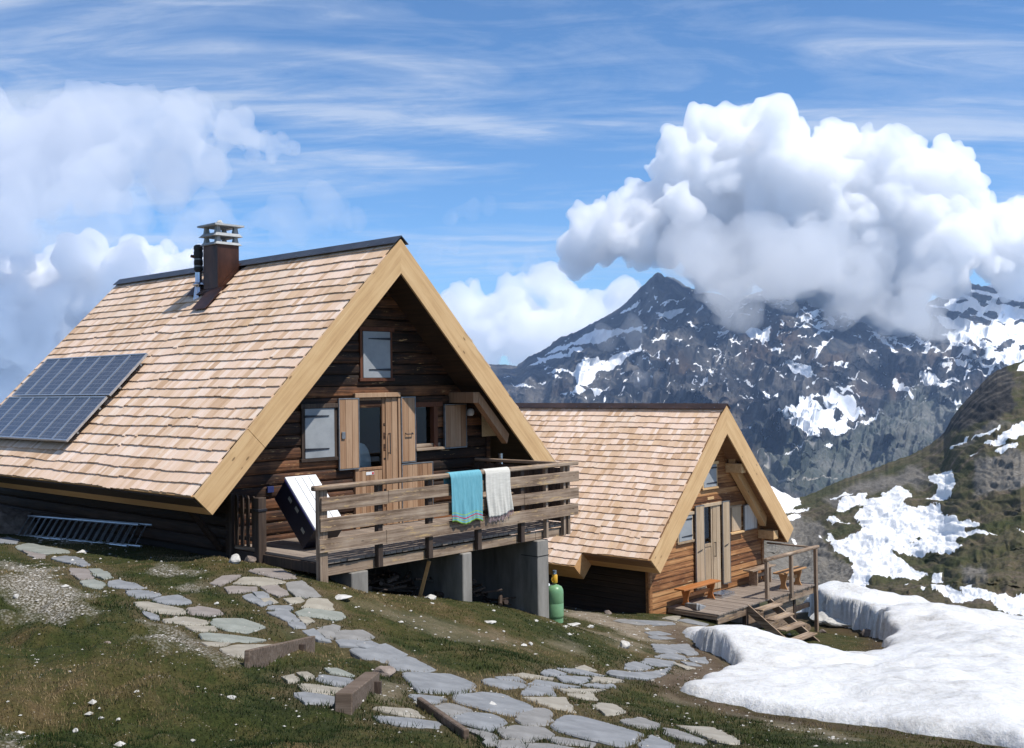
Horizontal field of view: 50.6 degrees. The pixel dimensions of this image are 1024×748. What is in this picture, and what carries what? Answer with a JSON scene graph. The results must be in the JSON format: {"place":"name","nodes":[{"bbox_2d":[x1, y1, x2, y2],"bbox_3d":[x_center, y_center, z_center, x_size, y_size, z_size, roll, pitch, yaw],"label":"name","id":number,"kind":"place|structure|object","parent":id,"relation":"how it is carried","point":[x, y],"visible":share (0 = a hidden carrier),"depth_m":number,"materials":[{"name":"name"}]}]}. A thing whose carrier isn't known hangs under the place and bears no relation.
{"place":"outdoors","nodes":[
{"label":"outdoors","id":0,"kind":"place"},
{"bbox_2d":[302,567,515,605],"bbox_3d":[-1.775,3.547,18.156,2.076,1.036,3.705,-1,-1,43],"label":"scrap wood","id":1,"kind":"object","parent":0,"point":[377,583],"visible":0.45,"depth_m":17.79,"materials":[{"name":"wood"}]},
{"bbox_2d":[1,533,943,747],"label":"gravel","id":2,"kind":"structure","parent":0,"point":[294,632],"depth_m":13.56,"materials":[{"name":"stone"}]},
{"bbox_2d":[0,534,1007,747],"bbox_3d":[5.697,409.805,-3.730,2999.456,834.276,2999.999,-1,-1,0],"label":"ground","id":3,"kind":"structure","parent":0,"point":[464,633],"depth_m":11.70,"materials":[{"name":"plant"}]},
{"bbox_2d":[0,505,37,534],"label":"boulder","id":4,"kind":"object","parent":3,"relation":"on","point":[12,520],"visible":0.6,"depth_m":21.52,"materials":[{"name":"stone"}]},
{"bbox_2d":[16,543,69,554],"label":"flagstone","id":5,"kind":"object","parent":3,"relation":"on","point":[40,549],"visible":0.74,"depth_m":17.92,"materials":[{"name":"stone"}]},
{"bbox_2d":[50,556,90,566],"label":"flagstone","id":6,"kind":"object","parent":3,"relation":"on","point":[68,560],"visible":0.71,"depth_m":16.56,"materials":[{"name":"stone"}]},
{"bbox_2d":[15,515,139,546],"bbox_3d":[-8.114,2.894,20.054,4.702,0.558,0.368,-1,-1,43],"label":"ladder","id":7,"kind":"object","parent":3,"relation":"on","point":[90,521],"visible":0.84,"depth_m":19.96,"materials":[{"name":"metal"}]},
{"bbox_2d":[69,568,93,579],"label":"flagstone","id":8,"kind":"object","parent":3,"relation":"on","point":[82,573],"visible":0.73,"depth_m":14.92,"materials":[{"name":"stone"}]},
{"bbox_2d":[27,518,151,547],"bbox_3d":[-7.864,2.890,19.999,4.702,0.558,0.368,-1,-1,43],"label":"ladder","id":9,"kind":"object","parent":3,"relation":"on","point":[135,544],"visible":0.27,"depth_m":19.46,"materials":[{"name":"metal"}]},
{"bbox_2d":[106,579,146,589],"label":"flagstone","id":10,"kind":"object","parent":3,"relation":"on","point":[120,584],"visible":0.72,"depth_m":14.10,"materials":[{"name":"stone"}]},
{"bbox_2d":[125,589,161,598],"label":"flagstone","id":11,"kind":"object","parent":3,"relation":"on","point":[140,593],"visible":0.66,"depth_m":13.42,"materials":[{"name":"stone"}]},
{"bbox_2d":[133,601,185,615],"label":"flagstone","id":12,"kind":"object","parent":3,"relation":"on","point":[153,607],"visible":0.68,"depth_m":12.53,"materials":[{"name":"beige stone"}]},
{"bbox_2d":[152,595,191,605],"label":"flagstone","id":13,"kind":"object","parent":3,"relation":"on","point":[175,599],"visible":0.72,"depth_m":13.13,"materials":[{"name":"stone"}]},
{"bbox_2d":[162,616,209,625],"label":"flagstone","id":14,"kind":"object","parent":3,"relation":"on","point":[190,621],"visible":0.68,"depth_m":11.82,"materials":[{"name":"beige stone"}]},
{"bbox_2d":[186,606,222,617],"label":"flagstone","id":15,"kind":"object","parent":3,"relation":"on","point":[205,611],"visible":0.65,"depth_m":12.65,"materials":[{"name":"stone"}]},
{"bbox_2d":[209,575,240,586],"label":"flagstone","id":16,"kind":"object","parent":3,"relation":"on","point":[223,580],"visible":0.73,"depth_m":14.62,"materials":[{"name":"stone"}]},
{"bbox_2d":[198,633,265,642],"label":"flagstone","id":17,"kind":"object","parent":3,"relation":"on","point":[219,637],"visible":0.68,"depth_m":11.25,"materials":[{"name":"stone"}]},
{"bbox_2d":[210,618,265,633],"bbox_3d":[-3.056,2.847,12.019,0.582,0.265,0.897,-1,-1,0],"label":"flagstone","id":18,"kind":"object","parent":3,"relation":"on","point":[237,625],"visible":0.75,"depth_m":11.97,"materials":[{"name":"stone"}]},
{"bbox_2d":[224,586,257,593],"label":"flagstone","id":19,"kind":"object","parent":3,"relation":"on","point":[235,589],"visible":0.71,"depth_m":14.19,"materials":[{"name":"stone"}]},
{"bbox_2d":[219,644,270,658],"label":"flagstone","id":20,"kind":"object","parent":3,"relation":"on","point":[236,650],"visible":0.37,"depth_m":10.75,"materials":[{"name":"beige stone"}]},
{"bbox_2d":[228,493,266,562],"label":"picket gate","id":21,"kind":"structure","parent":3,"relation":"on","point":[258,510],"depth_m":16.69,"materials":[{"name":"wood"}]},
{"bbox_2d":[233,577,286,586],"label":"flagstone","id":22,"kind":"object","parent":3,"relation":"on","point":[260,581],"visible":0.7,"depth_m":14.68,"materials":[{"name":"beige stone"}]},
{"bbox_2d":[248,568,296,579],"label":"flagstone","id":23,"kind":"object","parent":3,"relation":"on","point":[280,574],"visible":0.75,"depth_m":15.30,"materials":[{"name":"stone"}]},
{"bbox_2d":[260,585,288,597],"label":"flagstone","id":24,"kind":"object","parent":3,"relation":"on","point":[276,591],"visible":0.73,"depth_m":14.34,"materials":[{"name":"stone"}]},
{"bbox_2d":[0,222,556,579],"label":"log hut","id":25,"kind":"object","parent":3,"relation":"on","point":[261,376],"visible":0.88,"depth_m":19.19,"materials":[{"name":"wood"}]},
{"bbox_2d":[0,397,33,431],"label":"solar panel","id":26,"kind":"object","parent":25,"relation":"attached to","point":[15,409],"visible":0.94,"depth_m":22.08,"materials":[{"name":"glass"}]},
{"bbox_2d":[0,396,47,438],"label":"solar panel","id":27,"kind":"object","parent":25,"relation":"attached to","point":[20,417],"visible":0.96,"depth_m":21.59,"materials":[{"name":"glass"}]},
{"bbox_2d":[9,396,60,439],"bbox_3d":[-9.290,0.850,21.167,0.614,0.811,0.798,-1,-1,43],"label":"solar panel","id":28,"kind":"object","parent":25,"relation":"attached to","point":[21,431],"visible":0.96,"depth_m":21.17,"materials":[{"name":"glass"}]},
{"bbox_2d":[12,358,59,396],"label":"solar panel","id":29,"kind":"object","parent":25,"relation":"attached to","point":[24,388],"visible":0.96,"depth_m":22.98,"materials":[{"name":"glass"}]},
{"bbox_2d":[24,357,72,396],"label":"solar panel","id":30,"kind":"object","parent":25,"relation":"attached to","point":[47,377],"visible":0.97,"depth_m":22.56,"materials":[{"name":"glass"}]},
{"bbox_2d":[23,396,75,439],"bbox_3d":[-8.842,0.840,20.751,0.614,0.811,0.798,-1,-1,43],"label":"solar panel","id":31,"kind":"object","parent":25,"relation":"attached to","point":[44,422],"visible":0.96,"depth_m":20.76,"materials":[{"name":"glass"}]},
{"bbox_2d":[37,356,86,396],"bbox_3d":[-9.174,0.051,22.137,0.614,0.811,0.798,-1,-1,43],"label":"solar panel","id":32,"kind":"object","parent":25,"relation":"attached to","point":[60,377],"visible":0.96,"depth_m":22.14,"materials":[{"name":"glass"}]},
{"bbox_2d":[37,396,90,440],"bbox_3d":[-8.394,0.830,20.334,0.614,0.811,0.798,-1,-1,43],"label":"solar panel","id":33,"kind":"object","parent":25,"relation":"attached to","point":[62,418],"visible":0.96,"depth_m":20.34,"materials":[{"name":"glass"}]},
{"bbox_2d":[50,356,99,395],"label":"solar panel","id":34,"kind":"object","parent":25,"relation":"attached to","point":[74,376],"visible":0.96,"depth_m":21.73,"materials":[{"name":"glass"}]},
{"bbox_2d":[51,396,107,441],"bbox_3d":[-7.946,0.820,19.918,0.614,0.811,0.798,-1,-1,43],"label":"solar panel","id":35,"kind":"object","parent":25,"relation":"attached to","point":[77,420],"visible":1,"depth_m":19.88,"materials":[{"name":"glass"}]},
{"bbox_2d":[64,355,114,395],"bbox_3d":[-8.277,0.031,21.304,0.614,0.811,0.798,-1,-1,43],"label":"solar panel","id":36,"kind":"object","parent":25,"relation":"attached to","point":[89,375],"visible":0.96,"depth_m":21.31,"materials":[{"name":"glass"}]},
{"bbox_2d":[79,354,130,395],"bbox_3d":[-7.829,0.021,20.888,0.614,0.811,0.798,-1,-1,43],"label":"solar panel","id":37,"kind":"object","parent":25,"relation":"attached to","point":[100,379],"visible":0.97,"depth_m":20.89,"materials":[{"name":"glass"}]},
{"bbox_2d":[94,353,148,395],"bbox_3d":[-7.381,0.011,20.471,0.614,0.811,0.798,-1,-1,43],"label":"solar panel","id":38,"kind":"object","parent":25,"relation":"attached to","point":[120,375],"visible":1,"depth_m":20.44,"materials":[{"name":"glass"}]},
{"bbox_2d":[298,403,338,462],"bbox_3d":[-3.259,0.985,18.294,0.110,0.970,0.790,-1,-1,43],"label":"window","id":39,"kind":"structure","parent":25,"relation":"in","point":[318,434],"depth_m":18.25,"materials":[{"name":"grey metal"}]},
{"bbox_2d":[360,443,370,470],"bbox_3d":[-2.824,1.955,19.422,0.380,1.450,0.502,-1,-1,43],"label":"curtain","id":40,"kind":"object","parent":25,"relation":"in","point":[365,459],"visible":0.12,"depth_m":19.36,"materials":[{"name":"blue fabric"}]},
{"bbox_2d":[357,326,394,380],"bbox_3d":[-2.417,-0.353,19.233,0.110,0.960,0.800,-1,-1,43],"label":"window","id":41,"kind":"structure","parent":25,"relation":"in","point":[375,363],"depth_m":19.18,"materials":[{"name":"grey metal"}]},
{"bbox_2d":[350,392,401,528],"bbox_3d":[-2.391,1.512,19.223,0.140,2.360,1.060,-1,-1,43],"label":"door","id":42,"kind":"structure","parent":25,"relation":"in","point":[360,474],"depth_m":19.28,"materials":[{"name":"brown wood"}]},
{"bbox_2d":[235,458,578,617],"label":"balcony","id":43,"kind":"structure","parent":25,"relation":"attached to","point":[487,552],"depth_m":17.55,"materials":[{"name":"wood"}]},
{"bbox_2d":[275,474,341,548],"bbox_3d":[-3.150,2.134,16.882,1.074,1.075,0.596,-1,-1,43],"label":"mattress","id":44,"kind":"object","parent":43,"relation":"on","point":[295,498],"visible":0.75,"depth_m":16.72,"materials":[{"name":"fabric"}]},
{"bbox_2d":[444,469,482,524],"bbox_3d":[-0.759,1.968,17.297,0.188,0.844,0.725,-1,-1,43],"label":"towel","id":45,"kind":"object","parent":43,"relation":"hanging from","point":[467,495],"visible":1,"depth_m":17.25,"materials":[{"name":"fabric"}]},
{"bbox_2d":[481,467,513,521],"bbox_3d":[-0.243,1.982,17.852,0.188,0.875,0.660,-1,-1,43],"label":"towel","id":46,"kind":"object","parent":43,"relation":"hanging from","point":[498,494],"visible":0.99,"depth_m":17.79,"materials":[{"name":"fabric"}]},
{"bbox_2d":[416,402,444,450],"bbox_3d":[-1.564,0.963,20.103,0.170,0.890,0.720,-1,-1,43],"label":"window","id":47,"kind":"structure","parent":25,"relation":"in","point":[433,445],"depth_m":20.20,"materials":[{"name":"brown wood"}]},
{"bbox_2d":[244,636,314,667],"bbox_3d":[-2.271,2.810,10.902,0.110,0.615,2.324,-1,-1,4],"label":"step edge","id":48,"kind":"object","parent":3,"relation":"on","point":[262,655],"visible":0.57,"depth_m":10.53,"materials":[{"name":"brown wood"}]},
{"bbox_2d":[266,610,299,621],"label":"flagstone","id":49,"kind":"object","parent":3,"relation":"on","point":[285,615],"visible":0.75,"depth_m":13.10,"materials":[{"name":"stone"}]},
{"bbox_2d":[285,580,320,598],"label":"flagstone","id":50,"kind":"object","parent":3,"relation":"on","point":[303,589],"visible":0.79,"depth_m":14.59,"materials":[{"name":"grey stone"}]},
{"bbox_2d":[294,692,334,705],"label":"flagstone","id":51,"kind":"object","parent":3,"relation":"on","point":[311,697],"visible":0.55,"depth_m":8.91,"materials":[{"name":"stone"}]},
{"bbox_2d":[302,628,330,642],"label":"flagstone","id":52,"kind":"object","parent":3,"relation":"on","point":[318,635],"visible":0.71,"depth_m":12.39,"materials":[{"name":"stone"}]},
{"bbox_2d":[301,598,334,610],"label":"flagstone","id":53,"kind":"object","parent":3,"relation":"on","point":[320,603],"visible":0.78,"depth_m":14.13,"materials":[{"name":"beige stone"}]},
{"bbox_2d":[298,683,341,694],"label":"flagstone","id":54,"kind":"object","parent":3,"relation":"on","point":[314,687],"visible":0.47,"depth_m":9.41,"materials":[{"name":"beige stone"}]},
{"bbox_2d":[295,608,345,620],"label":"flagstone","id":55,"kind":"object","parent":3,"relation":"on","point":[322,613],"visible":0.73,"depth_m":13.65,"materials":[{"name":"stone"}]},
{"bbox_2d":[317,624,340,640],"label":"flagstone","id":56,"kind":"object","parent":3,"relation":"on","point":[327,632],"visible":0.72,"depth_m":12.74,"materials":[{"name":"grey stone"}]},
{"bbox_2d":[316,674,353,686],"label":"flagstone","id":57,"kind":"object","parent":3,"relation":"on","point":[340,681],"visible":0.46,"depth_m":10.05,"materials":[{"name":"stone"}]},
{"bbox_2d":[334,630,374,640],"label":"flagstone","id":58,"kind":"object","parent":3,"relation":"on","point":[362,635],"visible":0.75,"depth_m":12.80,"materials":[{"name":"grey stone"}]},
{"bbox_2d":[334,672,381,714],"bbox_3d":[-1.279,2.736,9.262,0.200,0.440,1.555,-1,-1,1],"label":"step edge","id":59,"kind":"object","parent":3,"relation":"on","point":[350,697],"visible":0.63,"depth_m":8.88,"materials":[{"name":"brown wood"}]},
{"bbox_2d":[349,643,407,662],"bbox_3d":[-1.467,3.211,12.235,0.611,0.240,0.750,-1,-1,35],"label":"flagstone","id":60,"kind":"object","parent":3,"relation":"on","point":[382,653],"visible":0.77,"depth_m":12.19,"materials":[{"name":"stone"}]},
{"bbox_2d":[372,706,424,718],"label":"flagstone","id":61,"kind":"object","parent":3,"relation":"on","point":[387,710],"visible":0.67,"depth_m":8.90,"materials":[{"name":"beige stone"}]},
{"bbox_2d":[375,716,440,728],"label":"flagstone","id":62,"kind":"object","parent":3,"relation":"on","point":[403,721],"visible":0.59,"depth_m":8.55,"materials":[{"name":"stone"}]},
{"bbox_2d":[388,656,435,672],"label":"flagstone","id":63,"kind":"object","parent":3,"relation":"on","point":[406,663],"visible":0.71,"depth_m":11.87,"materials":[{"name":"stone"}]},
{"bbox_2d":[6,535,836,745],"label":"loose stones","id":64,"kind":"object","parent":3,"relation":"on","point":[92,702],"visible":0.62,"depth_m":10.23,"materials":[{"name":"stone"}]},
{"bbox_2d":[408,694,446,704],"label":"flagstone","id":65,"kind":"object","parent":3,"relation":"on","point":[435,700],"visible":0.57,"depth_m":9.96,"materials":[{"name":"stone"}]},
{"bbox_2d":[402,672,476,694],"bbox_3d":[-0.759,3.217,11.080,0.794,0.411,1.669,-1,-1,0],"label":"flagstone","id":66,"kind":"object","parent":3,"relation":"on","point":[445,683],"visible":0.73,"depth_m":11.07,"materials":[{"name":"stone"}]},
{"bbox_2d":[417,697,468,739],"bbox_3d":[-0.581,2.846,8.910,0.050,0.236,1.330,-1,-1,-21],"label":"step edge","id":67,"kind":"object","parent":3,"relation":"on","point":[452,724],"visible":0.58,"depth_m":8.78,"materials":[{"name":"brown wood"}]},
{"bbox_2d":[435,703,472,717],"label":"flagstone","id":68,"kind":"object","parent":3,"relation":"on","point":[452,709],"visible":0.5,"depth_m":9.58,"materials":[{"name":"grey stone"}]},
{"bbox_2d":[452,712,507,731],"bbox_3d":[-0.279,3.014,9.222,0.436,0.301,0.937,-1,-1,12],"label":"flagstone","id":69,"kind":"object","parent":3,"relation":"on","point":[481,720],"visible":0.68,"depth_m":9.17,"materials":[{"name":"stone"}]},
{"bbox_2d":[467,728,498,746],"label":"flagstone","id":70,"kind":"object","parent":3,"relation":"on","point":[487,738],"visible":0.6,"depth_m":8.51,"materials":[{"name":"grey stone"}]},
{"bbox_2d":[452,692,532,716],"bbox_3d":[-0.118,3.217,10.451,0.842,0.384,1.218,-1,-1,26],"label":"flagstone","id":71,"kind":"object","parent":3,"relation":"on","point":[483,700],"visible":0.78,"depth_m":10.32,"materials":[{"name":"stone"}]},
{"bbox_2d":[481,678,527,689],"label":"flagstone","id":72,"kind":"object","parent":3,"relation":"on","point":[504,684],"visible":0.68,"depth_m":11.71,"materials":[{"name":"stone"}]},
{"bbox_2d":[495,740,524,747],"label":"flagstone","id":73,"kind":"object","parent":3,"relation":"on","point":[510,743],"visible":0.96,"depth_m":8.32,"materials":[{"name":"grey stone"}]},
{"bbox_2d":[497,725,554,742],"bbox_3d":[0.115,3.029,8.962,0.416,0.327,0.909,-1,-1,24],"label":"flagstone","id":74,"kind":"object","parent":3,"relation":"on","point":[527,733],"visible":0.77,"depth_m":8.91,"materials":[{"name":"grey stone"}]},
{"bbox_2d":[514,707,553,726],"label":"flagstone","id":75,"kind":"object","parent":3,"relation":"on","point":[538,716],"visible":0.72,"depth_m":9.83,"materials":[{"name":"grey stone"}]},
{"bbox_2d":[520,686,555,696],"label":"flagstone","id":76,"kind":"object","parent":3,"relation":"on","point":[534,690],"visible":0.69,"depth_m":11.67,"materials":[{"name":"stone"}]},
{"bbox_2d":[524,697,575,713],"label":"flagstone","id":77,"kind":"object","parent":3,"relation":"on","point":[558,703],"visible":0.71,"depth_m":11.04,"materials":[{"name":"beige stone"}]},
{"bbox_2d":[528,679,580,688],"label":"flagstone","id":78,"kind":"object","parent":3,"relation":"on","point":[544,683],"visible":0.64,"depth_m":12.30,"materials":[{"name":"stone"}]},
{"bbox_2d":[549,570,563,622],"bbox_3d":[0.752,3.892,18.993,0.300,0.905,0.300,-1,-1,43],"label":"gas bottle","id":79,"kind":"object","parent":3,"relation":"on","point":[556,605],"visible":0.9,"depth_m":18.87,"materials":[{"name":"green paint"}]},
{"bbox_2d":[547,736,595,747],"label":"flagstone","id":80,"kind":"object","parent":3,"relation":"on","point":[573,741],"visible":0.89,"depth_m":8.79,"materials":[{"name":"grey stone"}]},
{"bbox_2d":[555,675,590,683],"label":"flagstone","id":81,"kind":"object","parent":3,"relation":"on","point":[575,679],"visible":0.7,"depth_m":13.08,"materials":[{"name":"stone"}]},
{"bbox_2d":[550,715,643,747],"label":"flagstone","id":82,"kind":"object","parent":3,"relation":"on","point":[596,731],"visible":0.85,"depth_m":9.55,"materials":[{"name":"stone"}]},
{"bbox_2d":[592,702,625,716],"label":"flagstone","id":83,"kind":"object","parent":3,"relation":"on","point":[607,709],"visible":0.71,"depth_m":11.40,"materials":[{"name":"beige stone"}]},
{"bbox_2d":[606,667,670,680],"bbox_3d":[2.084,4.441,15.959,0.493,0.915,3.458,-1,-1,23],"label":"flagstone","id":84,"kind":"object","parent":3,"relation":"on","point":[645,676],"visible":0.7,"depth_m":14.96,"materials":[{"name":"stone"}]},
{"bbox_2d":[624,661,653,671],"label":"flagstone","id":85,"kind":"object","parent":3,"relation":"on","point":[634,665],"visible":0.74,"depth_m":16.09,"materials":[{"name":"stone"}]},
{"bbox_2d":[619,717,659,729],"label":"flagstone","id":86,"kind":"object","parent":3,"relation":"on","point":[641,722],"visible":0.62,"depth_m":10.59,"materials":[{"name":"grey stone"}]},
{"bbox_2d":[512,403,793,622],"bbox_3d":[2.139,4.872,31.296,9.300,8.062,7.399,-1,-1,42],"label":"log hut","id":87,"kind":"object","parent":3,"relation":"on","point":[671,498],"visible":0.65,"depth_m":28.33,"materials":[{"name":"wood"}]},
{"bbox_2d":[676,511,694,544],"bbox_3d":[4.426,3.944,27.802,0.110,0.780,0.770,-1,-1,42],"label":"window","id":88,"kind":"structure","parent":87,"relation":"in","point":[686,534],"depth_m":27.84,"materials":[{"name":"grey glass"}]},
{"bbox_2d":[701,461,718,490],"bbox_3d":[5.224,2.686,28.716,0.110,0.730,0.800,-1,-1,42],"label":"window","id":89,"kind":"structure","parent":87,"relation":"in","point":[711,482],"depth_m":28.75,"materials":[{"name":"grey glass"}]},
{"bbox_2d":[701,501,721,587],"bbox_3d":[5.280,4.576,28.745,0.130,2.320,0.900,-1,-1,42],"label":"door","id":90,"kind":"structure","parent":87,"relation":"in","point":[708,546],"depth_m":28.69,"materials":[{"name":"beige wood"}]},
{"bbox_2d":[730,504,744,534],"bbox_3d":[6.110,3.972,29.629,0.150,0.760,0.690,-1,-1,42],"label":"window","id":91,"kind":"structure","parent":87,"relation":"in","point":[735,510],"depth_m":29.65,"materials":[{"name":"beige glass"}]},
{"bbox_2d":[637,735,674,747],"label":"flagstone","id":92,"kind":"object","parent":3,"relation":"on","point":[651,741],"visible":0.9,"depth_m":9.21,"materials":[{"name":"stone"}]},
{"bbox_2d":[640,658,675,666],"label":"flagstone","id":93,"kind":"object","parent":3,"relation":"on","point":[655,662],"visible":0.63,"depth_m":17.99,"materials":[{"name":"stone"}]},
{"bbox_2d":[669,644,698,655],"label":"flagstone","id":94,"kind":"object","parent":3,"relation":"on","point":[687,650],"visible":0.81,"depth_m":20.86,"materials":[{"name":"stone"}]},
{"bbox_2d":[662,728,706,745],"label":"flagstone","id":95,"kind":"object","parent":3,"relation":"on","point":[681,734],"visible":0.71,"depth_m":9.85,"materials":[{"name":"grey stone"}]},
{"bbox_2d":[676,725,739,744],"bbox_3d":[1.882,3.521,10.382,0.492,0.490,1.580,-1,-1,0],"label":"flagstone","id":96,"kind":"object","parent":3,"relation":"on","point":[709,733],"visible":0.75,"depth_m":10.23,"materials":[{"name":"beige stone"}]},
{"bbox_2d":[667,542,818,631],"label":"deck","id":97,"kind":"structure","parent":3,"relation":"on","point":[725,609],"depth_m":28.41,"materials":[{"name":"wood"}]},
{"bbox_2d":[674,579,720,604],"bbox_3d":[4.737,5.578,27.607,0.300,0.450,1.720,-1,-1,42],"label":"bench","id":98,"kind":"object","parent":97,"relation":"on","point":[687,589],"visible":1,"depth_m":27.57,"materials":[{"name":"wood"}]},
{"bbox_2d":[743,564,775,585],"bbox_3d":[6.862,5.571,30.013,0.300,0.450,1.300,-1,-1,42],"label":"bench","id":99,"kind":"object","parent":97,"relation":"on","point":[754,574],"visible":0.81,"depth_m":29.79,"materials":[{"name":"wood"}]},
{"bbox_2d":[773,566,806,589],"bbox_3d":[7.549,5.546,29.432,0.300,0.470,1.360,-1,-1,42],"label":"bench","id":100,"kind":"object","parent":97,"relation":"on","point":[784,576],"visible":0.94,"depth_m":29.31,"materials":[{"name":"wood"}]},
{"bbox_2d":[748,598,819,641],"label":"steps","id":101,"kind":"structure","parent":3,"relation":"on","point":[787,617],"depth_m":27.11,"materials":[{"name":"wood"}]},
{"bbox_2d":[821,617,851,626],"bbox_3d":[9.861,7.497,32.777,0.738,0.373,1.179,0,-1,-39],"label":"snow patch","id":102,"kind":"object","parent":3,"relation":"on","point":[832,622],"visible":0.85,"depth_m":32.58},
{"bbox_2d":[680,581,1023,747],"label":"snow","id":103,"kind":"structure","parent":3,"relation":"on","point":[943,670],"depth_m":15.75,"materials":[{"name":"snow"}]},
{"bbox_2d":[0,0,1023,403],"label":"sky","id":104,"kind":"structure","parent":0,"point":[539,162],"materials":[{"name":"blue"}]},
{"bbox_2d":[489,272,1023,497],"bbox_3d":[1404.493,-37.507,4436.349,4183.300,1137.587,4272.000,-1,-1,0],"label":"mountain","id":105,"kind":"structure","parent":0,"point":[815,387],"depth_m":4898.52,"materials":[{"name":"stone"}]},
{"bbox_2d":[760,361,1023,615],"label":"hill","id":106,"kind":"structure","parent":0,"point":[940,519],"depth_m":199.65,"materials":[{"name":"plant"}]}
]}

